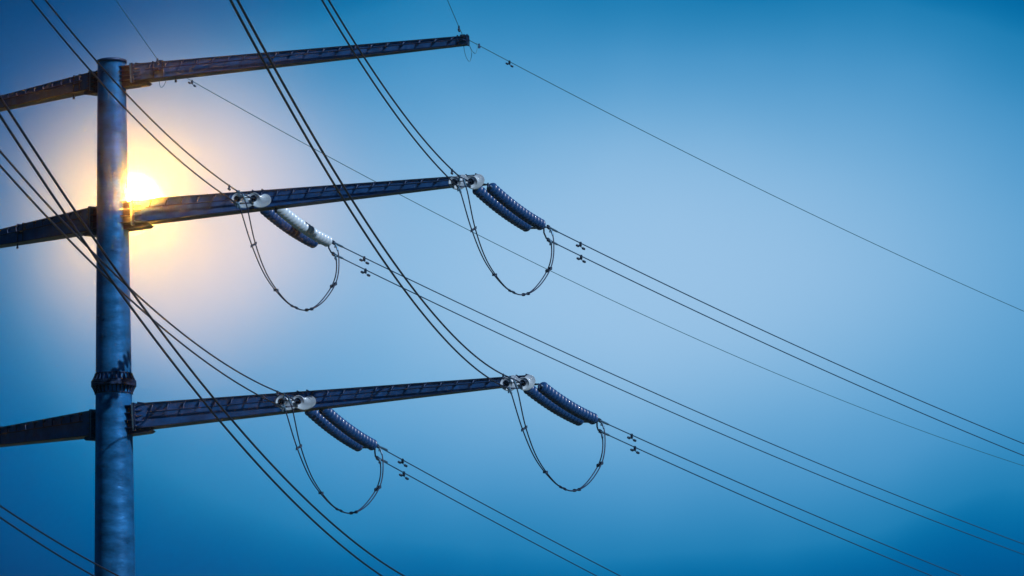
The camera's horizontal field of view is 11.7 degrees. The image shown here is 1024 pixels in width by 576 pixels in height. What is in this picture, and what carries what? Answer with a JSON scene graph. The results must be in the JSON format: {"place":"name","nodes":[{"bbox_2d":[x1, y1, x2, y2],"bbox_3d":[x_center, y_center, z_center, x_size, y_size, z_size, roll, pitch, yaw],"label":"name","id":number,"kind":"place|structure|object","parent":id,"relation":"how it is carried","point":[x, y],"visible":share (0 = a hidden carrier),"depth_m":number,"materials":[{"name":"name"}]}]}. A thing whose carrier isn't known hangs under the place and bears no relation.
{"place":"outdoors","nodes":[
{"label":"outdoors","id":0,"kind":"place"},
{"bbox_2d":[0,516,94,575],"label":"power line wire","id":1,"kind":"object","parent":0,"point":[28,536],"visible":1,"depth_m":97.48,"materials":[{"name":"metal"}]},
{"bbox_2d":[0,505,118,575],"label":"power line wire","id":2,"kind":"object","parent":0,"point":[25,522],"visible":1,"depth_m":98.62,"materials":[{"name":"metal"}]},
{"bbox_2d":[0,114,382,575],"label":"power line wire","id":3,"kind":"object","parent":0,"point":[143,323],"visible":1,"depth_m":75.27,"materials":[{"name":"metal"}]},
{"bbox_2d":[0,95,404,575],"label":"power line wire","id":4,"kind":"object","parent":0,"point":[147,312],"visible":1,"depth_m":75.89,"materials":[{"name":"metal"}]},
{"bbox_2d":[0,0,1023,575],"label":"sky","id":5,"kind":"structure","parent":0,"point":[898,125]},
{"bbox_3d":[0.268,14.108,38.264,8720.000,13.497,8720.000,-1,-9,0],"label":"ground","id":6,"kind":"structure","parent":0,"visible":0},
{"bbox_2d":[0,34,539,575],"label":"transmission tower","id":7,"kind":"structure","parent":6,"relation":"on","point":[114,422],"depth_m":131.12,"materials":[{"name":"metal"}]},
{"bbox_2d":[116,0,158,60],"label":"earth wire","id":8,"kind":"object","parent":7,"relation":"attached to","point":[137,30],"visible":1,"depth_m":127.69,"materials":[{"name":"black metal"}]},
{"bbox_2d":[232,190,270,207],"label":"insulator set","id":9,"kind":"object","parent":7,"relation":"attached to","point":[257,200],"visible":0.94,"depth_m":127.73,"materials":[{"name":"ceramic"}]},
{"bbox_2d":[31,0,235,202],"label":"power line wire","id":10,"kind":"object","parent":9,"relation":"attached to","point":[87,67],"visible":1,"depth_m":104.07,"materials":[{"name":"metal"}]},
{"bbox_2d":[45,0,236,190],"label":"power line wire","id":11,"kind":"object","parent":9,"relation":"attached to","point":[108,74],"visible":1,"depth_m":105.75,"materials":[{"name":"metal"}]},
{"bbox_2d":[276,392,315,411],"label":"insulator set","id":12,"kind":"object","parent":7,"relation":"attached to","point":[302,403],"visible":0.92,"depth_m":126.66,"materials":[{"name":"ceramic"}]},
{"bbox_2d":[0,164,281,406],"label":"power line wire","id":13,"kind":"object","parent":12,"relation":"attached to","point":[73,244],"visible":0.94,"depth_m":93.16,"materials":[{"name":"metal"}]},
{"bbox_2d":[0,150,282,393],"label":"power line wire","id":14,"kind":"object","parent":12,"relation":"attached to","point":[66,225],"visible":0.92,"depth_m":94.57,"materials":[{"name":"metal"}]},
{"bbox_2d":[260,208,343,258],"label":"insulator set","id":15,"kind":"object","parent":7,"relation":"attached to","point":[291,224],"visible":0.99,"depth_m":132.80,"materials":[{"name":"white ceramic"}]},
{"bbox_2d":[238,194,339,311],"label":"jumper loop","id":16,"kind":"object","parent":15,"relation":"hanging from","point":[333,285],"visible":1,"depth_m":130.19,"materials":[{"name":"metal"}]},
{"bbox_2d":[343,259,1023,554],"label":"power line wire","id":17,"kind":"object","parent":15,"relation":"attached to","point":[668,410],"visible":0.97,"depth_m":149.81,"materials":[{"name":"black metal"}]},
{"bbox_2d":[360,268,370,276],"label":"vibration damper","id":18,"kind":"object","parent":17,"relation":"attached to","point":[365,272],"visible":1,"depth_m":135.71,"materials":[{"name":"black metal"}]},
{"bbox_2d":[344,247,1023,543],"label":"power line wire","id":19,"kind":"object","parent":15,"relation":"attached to","point":[667,398],"visible":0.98,"depth_m":149.74,"materials":[{"name":"black metal"}]},
{"bbox_2d":[359,256,368,264],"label":"vibration damper","id":20,"kind":"object","parent":19,"relation":"attached to","point":[364,260],"visible":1,"depth_m":135.70,"materials":[{"name":"black metal"}]},
{"bbox_2d":[305,408,387,462],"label":"insulator set","id":21,"kind":"object","parent":7,"relation":"attached to","point":[333,423],"visible":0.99,"depth_m":131.64,"materials":[{"name":"blue ceramic"}]},
{"bbox_2d":[283,397,383,514],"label":"jumper loop","id":22,"kind":"object","parent":21,"relation":"hanging from","point":[377,488],"visible":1,"depth_m":129.12,"materials":[{"name":"metal"}]},
{"bbox_2d":[384,462,596,575],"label":"power line wire","id":23,"kind":"object","parent":21,"relation":"attached to","point":[489,519],"visible":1,"depth_m":138.03,"materials":[{"name":"black metal"}]},
{"bbox_2d":[399,471,408,479],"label":"vibration damper","id":24,"kind":"object","parent":23,"relation":"attached to","point":[403,475],"visible":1,"depth_m":134.35,"materials":[{"name":"black metal"}]},
{"bbox_2d":[383,449,620,575],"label":"power line wire","id":25,"kind":"object","parent":21,"relation":"attached to","point":[501,513],"visible":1,"depth_m":138.60,"materials":[{"name":"black metal"}]},
{"bbox_2d":[398,458,407,466],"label":"vibration damper","id":26,"kind":"object","parent":25,"relation":"attached to","point":[402,462],"visible":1,"depth_m":134.34,"materials":[{"name":"black metal"}]},
{"bbox_2d":[449,174,484,190],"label":"insulator set","id":27,"kind":"object","parent":7,"relation":"attached to","point":[476,181],"visible":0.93,"depth_m":126.59,"materials":[{"name":"ceramic"}]},
{"bbox_2d":[321,0,457,185],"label":"power line wire","id":28,"kind":"object","parent":27,"relation":"attached to","point":[367,73],"visible":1,"depth_m":100.84,"materials":[{"name":"metal"}]},
{"bbox_2d":[328,0,458,175],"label":"power line wire","id":29,"kind":"object","parent":27,"relation":"attached to","point":[381,83],"visible":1,"depth_m":101.52,"materials":[{"name":"metal"}]},
{"bbox_2d":[460,34,477,60],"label":"earth wire jumper","id":30,"kind":"object","parent":7,"relation":"hanging from","point":[463,36],"visible":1,"depth_m":130.55,"materials":[{"name":"black metal"}]},
{"bbox_2d":[472,183,557,244],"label":"insulator set","id":31,"kind":"object","parent":7,"relation":"attached to","point":[499,201],"visible":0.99,"depth_m":131.53,"materials":[{"name":"blue ceramic"}]},
{"bbox_2d":[459,179,553,295],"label":"jumper loop","id":32,"kind":"object","parent":31,"relation":"hanging from","point":[547,270],"visible":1,"depth_m":128.91,"materials":[{"name":"metal"}]},
{"bbox_2d":[558,244,1023,455],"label":"power line wire","id":33,"kind":"object","parent":31,"relation":"attached to","point":[783,351],"visible":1,"depth_m":144.49,"materials":[{"name":"black metal"}]},
{"bbox_2d":[558,232,1023,443],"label":"power line wire","id":34,"kind":"object","parent":31,"relation":"attached to","point":[779,337],"visible":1,"depth_m":144.32,"materials":[{"name":"black metal"}]},
{"bbox_2d":[576,242,584,249],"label":"vibration damper","id":35,"kind":"object","parent":34,"relation":"attached to","point":[580,245],"visible":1,"depth_m":134.70,"materials":[{"name":"black metal"}]},
{"bbox_2d":[500,375,535,392],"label":"insulator set","id":36,"kind":"object","parent":7,"relation":"attached to","point":[526,383],"visible":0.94,"depth_m":125.49,"materials":[{"name":"ceramic"}]},
{"bbox_2d":[229,0,507,388],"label":"power line wire","id":37,"kind":"object","parent":36,"relation":"attached to","point":[314,151],"visible":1,"depth_m":75.80,"materials":[{"name":"metal"}]},
{"bbox_2d":[236,0,509,377],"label":"power line wire","id":38,"kind":"object","parent":36,"relation":"attached to","point":[319,146],"visible":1,"depth_m":76.29,"materials":[{"name":"metal"}]},
{"bbox_2d":[524,382,609,435],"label":"insulator set","id":39,"kind":"object","parent":7,"relation":"attached to","point":[549,397],"visible":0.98,"depth_m":130.43,"materials":[{"name":"blue ceramic"}]},
{"bbox_2d":[510,380,605,491],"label":"jumper loop","id":40,"kind":"object","parent":39,"relation":"hanging from","point":[599,464],"visible":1,"depth_m":128.03,"materials":[{"name":"metal"}]},
{"bbox_2d":[610,435,931,575],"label":"power line wire","id":41,"kind":"object","parent":39,"relation":"attached to","point":[766,505],"visible":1,"depth_m":140.00,"materials":[{"name":"black metal"}]},
{"bbox_2d":[609,424,961,575],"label":"power line wire","id":42,"kind":"object","parent":39,"relation":"attached to","point":[781,500],"visible":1,"depth_m":140.84,"materials":[{"name":"black metal"}]},
{"bbox_2d":[187,78,1023,465],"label":"earth wire","id":43,"kind":"object","parent":7,"relation":"attached to","point":[579,284],"visible":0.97,"depth_m":151.64,"materials":[{"name":"black metal"}]},
{"bbox_2d":[470,40,1022,310],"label":"earth wire","id":44,"kind":"object","parent":7,"relation":"attached to","point":[736,177],"visible":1,"depth_m":142.86,"materials":[{"name":"black metal"}]}
]}

